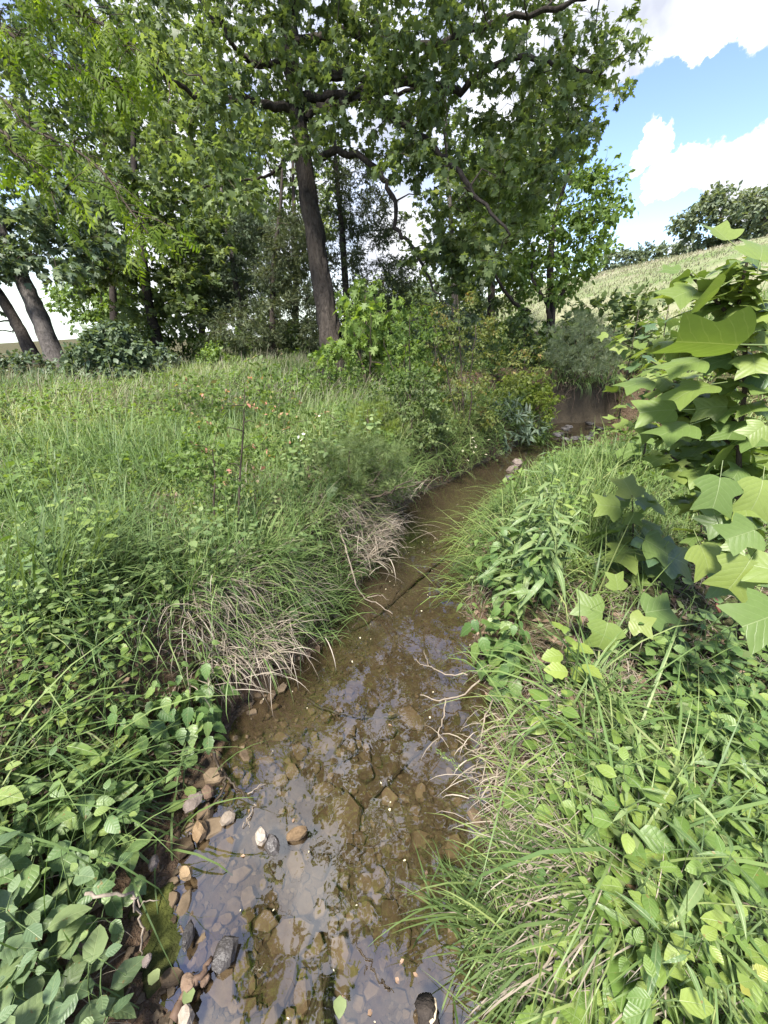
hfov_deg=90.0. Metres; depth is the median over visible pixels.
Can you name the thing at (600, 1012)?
jewelweed
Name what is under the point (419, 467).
grass tuft
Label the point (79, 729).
smartweed
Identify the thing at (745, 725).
twin leaf
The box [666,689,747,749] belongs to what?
sprout
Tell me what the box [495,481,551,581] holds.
willow weed
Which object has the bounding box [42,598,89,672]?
leafy weed
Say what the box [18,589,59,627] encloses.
pale weed
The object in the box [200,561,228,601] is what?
leafy weed
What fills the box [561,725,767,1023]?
grass tuft
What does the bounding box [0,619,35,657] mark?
pale weed
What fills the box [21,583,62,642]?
leafy weed
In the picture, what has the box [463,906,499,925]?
grass stalk
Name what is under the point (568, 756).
sprout
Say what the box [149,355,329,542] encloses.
thin sapling
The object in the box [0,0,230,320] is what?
background tree
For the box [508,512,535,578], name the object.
nettle
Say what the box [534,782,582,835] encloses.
sprout
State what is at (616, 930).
trefoil
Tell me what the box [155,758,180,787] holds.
jewelweed
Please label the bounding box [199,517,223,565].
leafy weed
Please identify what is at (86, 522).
leafy weed
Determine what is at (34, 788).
jewelweed
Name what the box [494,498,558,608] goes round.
willow weed
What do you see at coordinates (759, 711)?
twin leaf
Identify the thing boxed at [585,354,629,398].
grass tuft
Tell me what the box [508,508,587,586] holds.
willow weed
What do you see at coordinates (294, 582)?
broadleaf weed
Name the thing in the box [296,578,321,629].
broadleaf weed
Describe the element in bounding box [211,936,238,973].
rock
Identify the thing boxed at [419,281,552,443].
bronze shrub
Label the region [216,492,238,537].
leafy weed
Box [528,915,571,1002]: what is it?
jewelweed
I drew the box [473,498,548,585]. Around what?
willow weed
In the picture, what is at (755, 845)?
jewelweed
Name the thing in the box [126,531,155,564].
leafy weed
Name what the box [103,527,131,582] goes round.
leafy weed
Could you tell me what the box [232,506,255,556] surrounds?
leafy weed
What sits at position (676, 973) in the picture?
jewelweed
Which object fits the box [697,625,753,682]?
twin leaf
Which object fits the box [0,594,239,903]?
sedge tuft
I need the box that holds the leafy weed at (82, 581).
[67,570,92,622]
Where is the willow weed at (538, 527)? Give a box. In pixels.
[524,488,573,582]
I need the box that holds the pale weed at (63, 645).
[56,626,80,664]
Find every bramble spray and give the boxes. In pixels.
[541,621,593,667]
[544,635,602,688]
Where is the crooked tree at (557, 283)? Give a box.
[459,116,638,342]
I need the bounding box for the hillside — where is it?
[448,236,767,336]
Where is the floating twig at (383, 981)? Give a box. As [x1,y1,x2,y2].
[355,940,393,991]
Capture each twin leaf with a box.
[627,622,674,678]
[641,631,687,680]
[653,632,689,674]
[654,629,680,670]
[662,637,698,697]
[665,646,715,691]
[670,624,713,670]
[670,707,720,763]
[671,704,741,763]
[673,667,720,718]
[692,659,735,698]
[693,700,723,741]
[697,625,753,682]
[703,634,741,662]
[703,689,747,719]
[704,710,767,781]
[705,664,760,718]
[708,628,744,665]
[708,662,760,719]
[708,675,762,733]
[717,695,767,734]
[721,632,746,660]
[721,722,767,757]
[725,695,767,735]
[726,643,761,692]
[733,699,767,764]
[743,667,767,688]
[745,650,767,672]
[749,699,767,733]
[750,653,767,685]
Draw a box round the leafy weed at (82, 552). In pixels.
[65,534,102,598]
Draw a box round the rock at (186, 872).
[179,865,192,880]
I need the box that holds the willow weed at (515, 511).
[499,452,553,542]
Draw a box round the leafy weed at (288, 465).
[280,440,298,481]
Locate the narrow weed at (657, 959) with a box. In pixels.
[597,870,705,1014]
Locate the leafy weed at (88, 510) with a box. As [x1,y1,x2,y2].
[63,495,101,530]
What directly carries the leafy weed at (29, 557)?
on the ground at (134, 927)
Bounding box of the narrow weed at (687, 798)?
[620,765,718,849]
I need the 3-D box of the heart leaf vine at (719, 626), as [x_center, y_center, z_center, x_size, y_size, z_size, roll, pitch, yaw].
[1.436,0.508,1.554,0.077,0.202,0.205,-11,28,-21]
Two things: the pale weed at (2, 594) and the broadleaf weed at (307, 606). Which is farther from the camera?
the broadleaf weed at (307, 606)
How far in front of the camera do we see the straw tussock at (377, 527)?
2.70 m
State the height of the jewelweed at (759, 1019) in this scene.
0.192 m
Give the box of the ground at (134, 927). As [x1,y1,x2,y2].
[0,331,767,1023]
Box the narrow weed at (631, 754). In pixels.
[601,731,659,795]
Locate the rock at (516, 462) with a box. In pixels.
[512,458,521,466]
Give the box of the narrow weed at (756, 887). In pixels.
[734,868,767,937]
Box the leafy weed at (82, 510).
[60,504,103,536]
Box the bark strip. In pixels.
[169,956,212,1022]
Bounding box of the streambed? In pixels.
[119,355,631,1023]
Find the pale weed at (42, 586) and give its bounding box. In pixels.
[33,552,71,612]
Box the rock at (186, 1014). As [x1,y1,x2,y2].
[178,1003,194,1023]
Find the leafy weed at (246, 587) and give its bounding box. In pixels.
[236,566,261,610]
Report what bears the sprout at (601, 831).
on the ground at (134, 927)
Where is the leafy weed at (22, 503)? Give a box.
[17,489,53,524]
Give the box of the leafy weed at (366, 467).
[358,448,373,479]
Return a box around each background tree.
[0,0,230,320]
[39,252,172,352]
[161,123,274,346]
[212,86,351,349]
[340,271,446,353]
[395,268,497,340]
[444,111,555,335]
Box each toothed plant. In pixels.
[515,960,592,1023]
[519,928,597,1002]
[569,987,626,1023]
[576,890,695,1020]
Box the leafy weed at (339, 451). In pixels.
[330,431,347,488]
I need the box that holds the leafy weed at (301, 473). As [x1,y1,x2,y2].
[291,447,307,495]
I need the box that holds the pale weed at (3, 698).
[0,676,22,737]
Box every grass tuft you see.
[114,521,325,719]
[223,494,350,616]
[251,512,383,681]
[259,522,350,628]
[297,485,411,588]
[298,480,441,575]
[314,455,405,542]
[360,453,440,511]
[369,742,662,1023]
[381,452,441,494]
[399,437,439,478]
[403,434,477,478]
[424,764,661,1023]
[425,419,492,472]
[435,711,767,1023]
[438,452,636,558]
[449,416,505,455]
[452,500,656,640]
[467,405,518,447]
[467,669,706,989]
[480,663,733,844]
[499,395,539,432]
[500,455,677,550]
[504,440,674,536]
[513,757,755,1023]
[528,478,705,592]
[529,630,754,792]
[531,343,590,389]
[537,672,767,941]
[555,352,606,397]
[555,733,767,1023]
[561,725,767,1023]
[567,415,669,499]
[571,355,615,389]
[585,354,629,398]
[595,357,643,396]
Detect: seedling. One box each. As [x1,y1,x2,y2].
[54,478,109,516]
[58,497,129,561]
[63,453,107,493]
[71,444,114,482]
[98,479,135,514]
[99,444,136,485]
[110,471,146,508]
[409,401,447,423]
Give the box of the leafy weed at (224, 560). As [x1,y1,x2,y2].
[217,538,238,581]
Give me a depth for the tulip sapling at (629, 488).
1.91 m
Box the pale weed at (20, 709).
[6,674,66,734]
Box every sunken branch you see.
[305,697,402,767]
[350,590,399,630]
[369,669,458,800]
[381,555,447,613]
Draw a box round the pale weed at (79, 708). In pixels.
[58,701,99,731]
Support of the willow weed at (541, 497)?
on the ground at (134, 927)
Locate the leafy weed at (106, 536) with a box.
[78,521,122,583]
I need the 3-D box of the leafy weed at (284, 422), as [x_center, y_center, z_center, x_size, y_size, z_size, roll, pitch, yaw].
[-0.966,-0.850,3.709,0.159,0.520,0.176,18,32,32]
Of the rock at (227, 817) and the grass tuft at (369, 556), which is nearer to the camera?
the rock at (227, 817)
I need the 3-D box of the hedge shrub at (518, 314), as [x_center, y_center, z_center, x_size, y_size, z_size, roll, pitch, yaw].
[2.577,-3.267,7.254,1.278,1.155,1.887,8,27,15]
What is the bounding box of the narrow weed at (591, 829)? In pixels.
[577,775,665,849]
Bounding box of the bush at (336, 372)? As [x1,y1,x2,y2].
[289,342,368,400]
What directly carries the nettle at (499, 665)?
on the ground at (134, 927)
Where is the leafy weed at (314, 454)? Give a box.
[304,429,317,464]
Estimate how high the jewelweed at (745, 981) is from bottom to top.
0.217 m
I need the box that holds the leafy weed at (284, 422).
[275,396,292,441]
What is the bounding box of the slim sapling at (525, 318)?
[503,307,547,384]
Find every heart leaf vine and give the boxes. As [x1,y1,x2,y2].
[652,621,697,647]
[661,597,739,644]
[663,577,720,627]
[687,608,728,665]
[712,623,760,662]
[714,584,767,630]
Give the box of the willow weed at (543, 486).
[513,453,571,550]
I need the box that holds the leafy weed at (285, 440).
[278,419,291,462]
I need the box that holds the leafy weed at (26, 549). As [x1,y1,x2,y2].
[10,530,64,572]
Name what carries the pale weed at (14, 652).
on the ground at (134, 927)
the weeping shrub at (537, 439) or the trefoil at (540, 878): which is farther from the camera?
the weeping shrub at (537, 439)
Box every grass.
[0,281,767,498]
[0,341,482,414]
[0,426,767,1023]
[394,397,767,1023]
[402,527,494,615]
[418,502,494,562]
[441,479,502,534]
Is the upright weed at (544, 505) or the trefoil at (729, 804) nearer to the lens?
the trefoil at (729, 804)
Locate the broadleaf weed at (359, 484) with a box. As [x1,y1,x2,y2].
[346,456,372,513]
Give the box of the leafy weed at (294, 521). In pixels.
[286,496,308,539]
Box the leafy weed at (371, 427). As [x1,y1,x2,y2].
[366,407,380,444]
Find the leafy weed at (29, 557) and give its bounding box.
[9,527,66,589]
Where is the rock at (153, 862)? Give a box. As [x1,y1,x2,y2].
[148,854,158,871]
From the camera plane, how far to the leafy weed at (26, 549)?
1.69 m
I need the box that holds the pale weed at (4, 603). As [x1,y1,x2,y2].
[0,576,36,622]
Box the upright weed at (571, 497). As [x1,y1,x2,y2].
[547,473,594,532]
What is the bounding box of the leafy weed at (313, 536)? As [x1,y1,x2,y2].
[309,515,323,560]
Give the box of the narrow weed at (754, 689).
[710,660,767,713]
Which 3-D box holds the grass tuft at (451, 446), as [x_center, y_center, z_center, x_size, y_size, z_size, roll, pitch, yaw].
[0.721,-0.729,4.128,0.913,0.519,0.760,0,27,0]
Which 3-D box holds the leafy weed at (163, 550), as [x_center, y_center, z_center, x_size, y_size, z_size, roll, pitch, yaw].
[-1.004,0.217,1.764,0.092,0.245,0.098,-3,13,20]
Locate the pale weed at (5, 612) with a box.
[1,582,36,633]
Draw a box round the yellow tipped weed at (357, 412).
[329,389,408,450]
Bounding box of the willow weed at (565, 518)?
[534,467,578,550]
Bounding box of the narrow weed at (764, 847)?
[729,814,767,866]
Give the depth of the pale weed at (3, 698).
1.26 m
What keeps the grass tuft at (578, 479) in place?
on the ground at (134, 927)
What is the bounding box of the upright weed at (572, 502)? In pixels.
[542,467,583,527]
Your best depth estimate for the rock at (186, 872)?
1.20 m
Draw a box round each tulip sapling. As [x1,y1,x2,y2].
[569,571,681,662]
[581,474,693,612]
[596,311,667,449]
[612,220,767,647]
[615,306,679,475]
[705,547,767,705]
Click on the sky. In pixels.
(697, 118)
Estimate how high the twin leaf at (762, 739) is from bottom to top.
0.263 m
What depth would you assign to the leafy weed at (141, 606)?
1.51 m
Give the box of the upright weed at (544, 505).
[528,504,563,557]
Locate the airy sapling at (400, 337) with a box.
[377,296,457,414]
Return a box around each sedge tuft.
[0,454,266,698]
[0,593,260,982]
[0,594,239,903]
[439,585,765,911]
[462,614,767,1023]
[523,617,767,938]
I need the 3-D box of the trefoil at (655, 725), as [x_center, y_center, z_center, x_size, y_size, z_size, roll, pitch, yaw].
[0.803,0.710,1.236,0.126,0.130,0.050,1,27,1]
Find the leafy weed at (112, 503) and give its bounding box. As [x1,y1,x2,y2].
[97,489,128,539]
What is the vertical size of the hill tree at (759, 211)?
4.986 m
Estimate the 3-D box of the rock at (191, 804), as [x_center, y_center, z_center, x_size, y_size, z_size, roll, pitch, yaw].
[-0.687,1.045,1.381,0.066,0.035,0.056,-11,28,-20]
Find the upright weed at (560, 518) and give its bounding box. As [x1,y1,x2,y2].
[550,478,582,555]
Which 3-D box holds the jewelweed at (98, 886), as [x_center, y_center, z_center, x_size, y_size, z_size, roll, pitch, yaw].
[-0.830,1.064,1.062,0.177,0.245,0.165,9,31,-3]
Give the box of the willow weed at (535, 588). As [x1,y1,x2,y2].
[509,516,585,617]
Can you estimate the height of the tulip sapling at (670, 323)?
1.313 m
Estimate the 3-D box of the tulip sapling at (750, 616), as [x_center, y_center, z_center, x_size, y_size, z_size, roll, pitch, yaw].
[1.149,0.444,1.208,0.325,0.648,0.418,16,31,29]
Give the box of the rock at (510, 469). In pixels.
[506,465,517,473]
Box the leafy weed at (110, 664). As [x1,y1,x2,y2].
[76,600,118,669]
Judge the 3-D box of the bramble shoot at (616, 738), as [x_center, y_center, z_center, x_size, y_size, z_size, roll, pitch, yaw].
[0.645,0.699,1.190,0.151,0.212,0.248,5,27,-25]
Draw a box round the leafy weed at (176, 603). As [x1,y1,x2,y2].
[148,542,183,618]
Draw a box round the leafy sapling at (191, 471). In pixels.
[173,424,246,533]
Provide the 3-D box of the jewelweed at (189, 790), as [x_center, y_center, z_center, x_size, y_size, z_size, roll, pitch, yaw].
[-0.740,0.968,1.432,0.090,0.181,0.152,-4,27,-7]
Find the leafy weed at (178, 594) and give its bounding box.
[142,563,197,612]
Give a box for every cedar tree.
[189,167,335,360]
[303,135,423,357]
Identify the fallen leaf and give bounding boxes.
[148,968,159,984]
[182,987,194,1003]
[333,995,345,1019]
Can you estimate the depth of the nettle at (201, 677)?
1.66 m
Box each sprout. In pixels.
[522,705,556,757]
[525,674,579,734]
[530,750,568,804]
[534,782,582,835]
[555,722,594,771]
[558,804,613,858]
[560,785,601,822]
[574,747,619,803]
[580,791,675,865]
[587,746,666,839]
[596,767,620,796]
[600,742,669,801]
[620,775,640,798]
[628,740,677,774]
[631,747,713,815]
[635,761,660,789]
[637,704,669,741]
[653,776,721,864]
[658,687,697,723]
[663,668,714,712]
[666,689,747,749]
[666,812,714,851]
[681,734,705,759]
[696,783,724,808]
[697,768,727,806]
[698,729,739,782]
[702,782,767,837]
[707,963,767,996]
[711,673,750,707]
[712,794,767,860]
[715,768,767,813]
[717,717,766,761]
[721,683,763,722]
[727,706,767,755]
[730,731,767,798]
[737,780,767,834]
[742,689,767,710]
[749,748,767,789]
[749,821,767,836]
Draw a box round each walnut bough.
[0,7,166,138]
[0,96,201,285]
[0,114,94,262]
[14,0,183,123]
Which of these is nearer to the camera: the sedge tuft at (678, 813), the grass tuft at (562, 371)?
the sedge tuft at (678, 813)
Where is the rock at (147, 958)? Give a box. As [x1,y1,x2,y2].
[142,953,151,967]
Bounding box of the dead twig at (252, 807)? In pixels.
[242,803,256,827]
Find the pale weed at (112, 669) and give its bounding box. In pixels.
[96,621,127,671]
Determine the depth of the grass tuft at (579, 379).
6.45 m
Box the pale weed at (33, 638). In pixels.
[0,616,48,654]
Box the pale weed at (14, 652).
[0,608,17,671]
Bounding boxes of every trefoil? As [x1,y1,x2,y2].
[533,868,586,909]
[568,771,596,803]
[597,891,630,934]
[618,713,660,735]
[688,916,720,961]
[689,797,738,819]
[703,866,757,904]
[746,823,766,861]
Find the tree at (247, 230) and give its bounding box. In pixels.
[165,187,294,353]
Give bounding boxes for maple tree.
[56,4,237,360]
[120,0,652,379]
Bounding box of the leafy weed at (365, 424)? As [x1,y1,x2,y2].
[355,405,370,440]
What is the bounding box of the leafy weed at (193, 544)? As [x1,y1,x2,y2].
[169,512,205,570]
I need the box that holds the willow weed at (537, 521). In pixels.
[506,489,540,550]
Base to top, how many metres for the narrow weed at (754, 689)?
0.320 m
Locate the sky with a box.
[0,0,767,342]
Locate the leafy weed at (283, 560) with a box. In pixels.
[274,534,298,581]
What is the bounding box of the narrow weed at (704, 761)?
[693,728,763,807]
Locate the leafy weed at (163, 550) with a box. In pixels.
[153,533,172,565]
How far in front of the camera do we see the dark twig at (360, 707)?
1.79 m
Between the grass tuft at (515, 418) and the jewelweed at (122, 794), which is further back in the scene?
the grass tuft at (515, 418)
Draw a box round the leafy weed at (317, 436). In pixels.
[308,412,327,464]
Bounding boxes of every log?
[300,965,329,1023]
[414,992,439,1023]
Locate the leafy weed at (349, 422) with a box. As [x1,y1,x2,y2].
[340,404,358,446]
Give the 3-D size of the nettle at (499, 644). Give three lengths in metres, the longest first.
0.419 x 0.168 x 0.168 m
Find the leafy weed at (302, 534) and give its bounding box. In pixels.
[284,522,308,556]
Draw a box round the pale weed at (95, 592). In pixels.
[70,559,106,615]
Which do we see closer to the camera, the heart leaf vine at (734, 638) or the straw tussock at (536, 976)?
the straw tussock at (536, 976)
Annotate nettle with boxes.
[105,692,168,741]
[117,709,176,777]
[144,680,183,752]
[145,670,196,728]
[156,691,204,768]
[170,658,211,724]
[174,679,214,747]
[185,638,222,696]
[192,685,222,736]
[194,699,227,754]
[195,640,239,721]
[456,603,495,679]
[470,529,490,587]
[474,524,510,589]
[482,616,522,676]
[483,555,512,634]
[485,585,518,660]
[485,632,525,701]
[485,645,528,714]
[488,518,511,588]
[488,618,525,669]
[499,556,533,622]
[500,624,531,685]
[501,561,541,614]
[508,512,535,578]
[513,534,553,589]
[525,529,555,609]
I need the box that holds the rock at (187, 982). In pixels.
[180,972,194,992]
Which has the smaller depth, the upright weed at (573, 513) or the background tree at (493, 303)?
the upright weed at (573, 513)
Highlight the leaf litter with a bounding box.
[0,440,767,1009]
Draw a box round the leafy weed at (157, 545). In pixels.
[142,530,174,563]
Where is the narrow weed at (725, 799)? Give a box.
[672,765,767,838]
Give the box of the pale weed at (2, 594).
[0,578,15,616]
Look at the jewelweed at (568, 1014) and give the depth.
0.81 m
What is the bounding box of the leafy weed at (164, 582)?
[147,561,174,593]
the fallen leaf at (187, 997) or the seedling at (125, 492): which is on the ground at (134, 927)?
the seedling at (125, 492)
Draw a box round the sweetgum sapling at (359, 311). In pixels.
[312,274,436,387]
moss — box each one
[128,882,174,930]
[138,912,188,998]
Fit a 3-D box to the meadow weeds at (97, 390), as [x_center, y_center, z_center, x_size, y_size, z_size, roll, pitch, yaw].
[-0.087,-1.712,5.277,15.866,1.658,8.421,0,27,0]
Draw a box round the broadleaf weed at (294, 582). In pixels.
[291,578,312,609]
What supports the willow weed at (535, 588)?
on the ground at (134, 927)
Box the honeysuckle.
[461,407,504,461]
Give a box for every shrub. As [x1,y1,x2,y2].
[0,348,62,377]
[53,316,164,383]
[118,320,158,361]
[147,339,185,368]
[155,325,208,363]
[189,323,258,363]
[243,314,300,357]
[277,314,318,356]
[357,366,458,451]
[358,311,436,354]
[402,298,489,359]
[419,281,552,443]
[427,317,495,350]
[484,304,557,365]
[517,392,563,447]
[548,277,669,363]
[587,247,616,271]
[599,246,633,271]
[615,247,651,267]
[624,239,668,263]
[643,240,676,261]
[657,240,705,257]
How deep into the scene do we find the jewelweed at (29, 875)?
1.04 m
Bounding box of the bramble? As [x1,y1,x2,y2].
[476,365,571,427]
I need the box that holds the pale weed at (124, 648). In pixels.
[112,621,153,677]
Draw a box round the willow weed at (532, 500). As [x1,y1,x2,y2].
[513,456,554,526]
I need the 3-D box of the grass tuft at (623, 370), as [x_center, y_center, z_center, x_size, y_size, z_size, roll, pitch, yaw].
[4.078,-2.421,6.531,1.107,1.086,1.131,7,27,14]
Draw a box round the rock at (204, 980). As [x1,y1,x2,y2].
[200,973,209,987]
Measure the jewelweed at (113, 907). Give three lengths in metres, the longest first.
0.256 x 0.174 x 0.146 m
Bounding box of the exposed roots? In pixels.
[558,364,616,416]
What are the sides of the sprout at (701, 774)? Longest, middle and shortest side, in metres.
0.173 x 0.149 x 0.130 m
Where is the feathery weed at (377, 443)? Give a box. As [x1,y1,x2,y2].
[308,422,430,513]
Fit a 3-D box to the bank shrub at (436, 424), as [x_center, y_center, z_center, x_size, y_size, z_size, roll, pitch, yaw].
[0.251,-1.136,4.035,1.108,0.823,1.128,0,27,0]
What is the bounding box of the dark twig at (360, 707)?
[357,689,362,720]
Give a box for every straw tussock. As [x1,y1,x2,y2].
[128,531,335,713]
[310,471,438,564]
[421,671,609,872]
[464,756,757,1023]
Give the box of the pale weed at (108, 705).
[104,693,133,718]
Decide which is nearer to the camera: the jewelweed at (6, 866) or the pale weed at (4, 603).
the jewelweed at (6, 866)
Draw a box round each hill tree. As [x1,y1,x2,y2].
[663,180,766,253]
[721,184,767,243]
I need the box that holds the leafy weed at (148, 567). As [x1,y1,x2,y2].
[130,517,165,588]
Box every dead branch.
[84,891,158,955]
[187,749,248,837]
[338,530,391,613]
[415,653,480,744]
[475,700,492,771]
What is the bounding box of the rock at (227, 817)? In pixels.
[219,809,234,825]
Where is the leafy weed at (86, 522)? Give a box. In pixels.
[45,499,94,551]
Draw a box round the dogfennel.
[541,305,627,378]
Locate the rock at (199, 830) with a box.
[192,820,207,842]
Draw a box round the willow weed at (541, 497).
[516,457,561,550]
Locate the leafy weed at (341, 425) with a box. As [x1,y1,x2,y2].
[331,407,350,447]
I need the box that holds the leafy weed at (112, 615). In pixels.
[97,582,134,644]
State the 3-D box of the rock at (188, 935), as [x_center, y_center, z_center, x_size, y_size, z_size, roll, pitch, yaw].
[-0.558,1.208,1.096,0.033,0.034,0.069,3,15,-8]
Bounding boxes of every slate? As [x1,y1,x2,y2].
[552,432,560,436]
[570,436,577,440]
[585,421,593,425]
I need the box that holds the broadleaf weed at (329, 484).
[323,451,347,506]
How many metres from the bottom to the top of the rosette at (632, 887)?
0.073 m
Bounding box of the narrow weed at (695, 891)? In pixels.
[651,817,764,951]
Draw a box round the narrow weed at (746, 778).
[728,740,767,782]
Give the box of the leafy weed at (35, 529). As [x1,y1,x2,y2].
[0,508,48,562]
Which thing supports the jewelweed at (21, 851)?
on the ground at (134, 927)
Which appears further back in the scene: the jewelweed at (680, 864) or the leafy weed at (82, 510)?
the leafy weed at (82, 510)
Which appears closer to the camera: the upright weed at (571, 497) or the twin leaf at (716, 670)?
the twin leaf at (716, 670)
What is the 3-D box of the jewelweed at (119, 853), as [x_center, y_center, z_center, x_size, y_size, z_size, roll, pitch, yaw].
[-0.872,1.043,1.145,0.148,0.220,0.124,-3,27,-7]
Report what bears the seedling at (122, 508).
on the ground at (134, 927)
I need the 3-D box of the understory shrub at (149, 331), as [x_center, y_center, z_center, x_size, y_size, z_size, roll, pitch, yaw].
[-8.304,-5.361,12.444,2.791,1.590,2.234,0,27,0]
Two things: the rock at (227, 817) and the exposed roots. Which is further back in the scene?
the exposed roots
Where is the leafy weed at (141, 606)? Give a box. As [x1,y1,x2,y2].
[92,558,143,620]
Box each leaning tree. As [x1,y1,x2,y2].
[0,0,144,371]
[0,211,44,368]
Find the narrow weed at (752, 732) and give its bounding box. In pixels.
[730,720,767,756]
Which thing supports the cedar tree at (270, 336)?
on the ground at (134, 927)
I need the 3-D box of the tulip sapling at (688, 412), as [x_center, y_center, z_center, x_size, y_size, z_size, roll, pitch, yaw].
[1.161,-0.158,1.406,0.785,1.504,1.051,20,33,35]
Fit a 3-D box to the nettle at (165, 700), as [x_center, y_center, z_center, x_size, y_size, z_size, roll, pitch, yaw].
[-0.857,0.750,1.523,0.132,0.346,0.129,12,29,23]
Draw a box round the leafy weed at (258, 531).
[249,519,264,545]
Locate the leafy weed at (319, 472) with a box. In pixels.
[313,428,336,481]
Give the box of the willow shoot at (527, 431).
[472,392,553,452]
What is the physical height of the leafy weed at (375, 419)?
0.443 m
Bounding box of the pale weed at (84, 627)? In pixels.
[71,595,102,641]
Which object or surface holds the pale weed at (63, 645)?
on the ground at (134, 927)
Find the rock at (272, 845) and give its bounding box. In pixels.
[264,834,279,856]
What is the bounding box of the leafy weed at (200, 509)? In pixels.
[189,506,211,546]
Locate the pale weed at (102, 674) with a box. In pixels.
[69,659,113,693]
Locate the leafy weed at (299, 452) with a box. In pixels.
[290,425,313,484]
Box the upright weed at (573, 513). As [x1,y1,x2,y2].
[540,499,589,550]
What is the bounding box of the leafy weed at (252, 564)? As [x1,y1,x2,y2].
[243,536,263,576]
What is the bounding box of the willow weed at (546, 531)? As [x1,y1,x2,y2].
[529,488,576,584]
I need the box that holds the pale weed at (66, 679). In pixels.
[43,654,88,709]
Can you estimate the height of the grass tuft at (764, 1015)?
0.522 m
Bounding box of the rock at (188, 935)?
[182,919,194,951]
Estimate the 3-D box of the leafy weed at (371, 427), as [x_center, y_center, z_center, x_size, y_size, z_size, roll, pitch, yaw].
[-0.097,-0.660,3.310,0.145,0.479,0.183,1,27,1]
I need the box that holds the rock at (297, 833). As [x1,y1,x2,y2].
[286,825,307,841]
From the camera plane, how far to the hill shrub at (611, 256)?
43.30 m
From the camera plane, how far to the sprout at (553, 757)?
1.21 m
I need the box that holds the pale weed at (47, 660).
[16,626,58,693]
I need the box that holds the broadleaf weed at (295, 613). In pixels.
[280,595,309,631]
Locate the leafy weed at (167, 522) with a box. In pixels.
[159,509,179,550]
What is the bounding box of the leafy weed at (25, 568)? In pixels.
[0,553,60,613]
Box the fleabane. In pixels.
[298,431,311,473]
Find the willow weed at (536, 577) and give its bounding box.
[487,521,573,619]
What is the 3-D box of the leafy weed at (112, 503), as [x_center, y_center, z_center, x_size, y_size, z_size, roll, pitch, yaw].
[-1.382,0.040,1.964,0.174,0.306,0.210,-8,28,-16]
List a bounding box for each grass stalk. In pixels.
[436,749,497,863]
[456,865,502,926]
[457,895,493,917]
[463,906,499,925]
[463,927,495,944]
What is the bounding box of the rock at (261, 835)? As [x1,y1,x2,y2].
[255,826,267,845]
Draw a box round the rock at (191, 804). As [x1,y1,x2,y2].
[183,791,202,813]
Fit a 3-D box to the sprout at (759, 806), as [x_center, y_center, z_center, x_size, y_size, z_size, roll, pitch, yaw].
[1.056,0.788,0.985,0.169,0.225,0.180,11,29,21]
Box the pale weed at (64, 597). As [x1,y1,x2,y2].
[51,581,86,633]
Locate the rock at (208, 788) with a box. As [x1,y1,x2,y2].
[201,783,213,800]
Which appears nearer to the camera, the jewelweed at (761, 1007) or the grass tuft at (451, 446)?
the jewelweed at (761, 1007)
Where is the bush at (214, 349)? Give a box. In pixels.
[189,340,240,368]
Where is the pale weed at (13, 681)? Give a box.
[0,640,27,711]
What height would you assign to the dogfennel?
1.126 m
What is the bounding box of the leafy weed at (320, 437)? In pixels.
[318,403,334,438]
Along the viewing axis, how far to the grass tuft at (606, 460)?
3.23 m
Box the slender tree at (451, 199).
[392,96,512,346]
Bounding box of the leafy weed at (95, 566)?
[76,538,110,610]
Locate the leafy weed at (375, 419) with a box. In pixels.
[369,404,382,435]
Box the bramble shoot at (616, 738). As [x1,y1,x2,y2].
[545,711,625,779]
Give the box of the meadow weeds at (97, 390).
[0,330,767,530]
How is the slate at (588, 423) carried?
on the stream water
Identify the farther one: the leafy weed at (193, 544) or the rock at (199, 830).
the leafy weed at (193, 544)
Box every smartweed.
[27,712,105,787]
[46,779,135,841]
[52,715,127,773]
[85,745,148,781]
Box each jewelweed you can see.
[0,760,31,826]
[0,780,42,822]
[0,797,65,855]
[0,821,26,876]
[0,831,19,921]
[0,848,13,884]
[0,871,77,935]
[0,873,91,1023]
[0,887,22,947]
[0,927,33,960]
[0,950,57,1014]
[0,955,23,1021]
[0,983,69,1022]
[2,783,44,855]
[3,948,86,1023]
[4,900,55,941]
[5,876,73,961]
[5,915,87,998]
[9,803,76,882]
[12,818,91,907]
[12,934,108,1007]
[12,991,43,1023]
[13,775,78,832]
[13,831,34,871]
[17,866,82,907]
[19,745,95,830]
[22,841,101,959]
[31,766,101,840]
[38,806,120,887]
[39,830,96,888]
[40,970,115,1023]
[42,863,115,943]
[43,924,144,1023]
[51,751,137,839]
[51,779,115,851]
[70,940,135,1023]
[72,826,121,885]
[73,779,142,859]
[76,846,132,917]
[80,880,141,943]
[81,993,133,1023]
[86,779,144,848]
[93,834,149,903]
[96,805,154,873]
[133,769,179,795]
[134,780,163,818]
[134,782,183,827]
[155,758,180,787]
[166,748,197,795]
[497,809,530,862]
[498,794,533,830]
[504,764,543,801]
[509,780,548,810]
[520,788,546,839]
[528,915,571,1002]
[544,909,573,954]
[553,886,626,981]
[557,989,602,1023]
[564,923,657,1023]
[573,865,624,924]
[589,854,676,943]
[593,988,607,1015]
[607,926,715,1023]
[621,900,689,977]
[622,954,714,1023]
[628,860,701,944]
[645,817,748,913]
[660,901,725,1011]
[667,829,726,911]
[678,889,751,986]
[678,963,752,1023]
[688,886,767,1022]
[703,882,733,900]
[705,971,755,1023]
[707,870,767,983]
[713,819,767,902]
[720,818,767,908]
[739,911,767,965]
[749,962,767,1012]
[754,1014,767,1023]
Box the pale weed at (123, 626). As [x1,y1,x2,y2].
[100,600,126,641]
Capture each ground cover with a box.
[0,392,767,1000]
[0,399,767,1022]
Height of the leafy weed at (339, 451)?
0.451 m

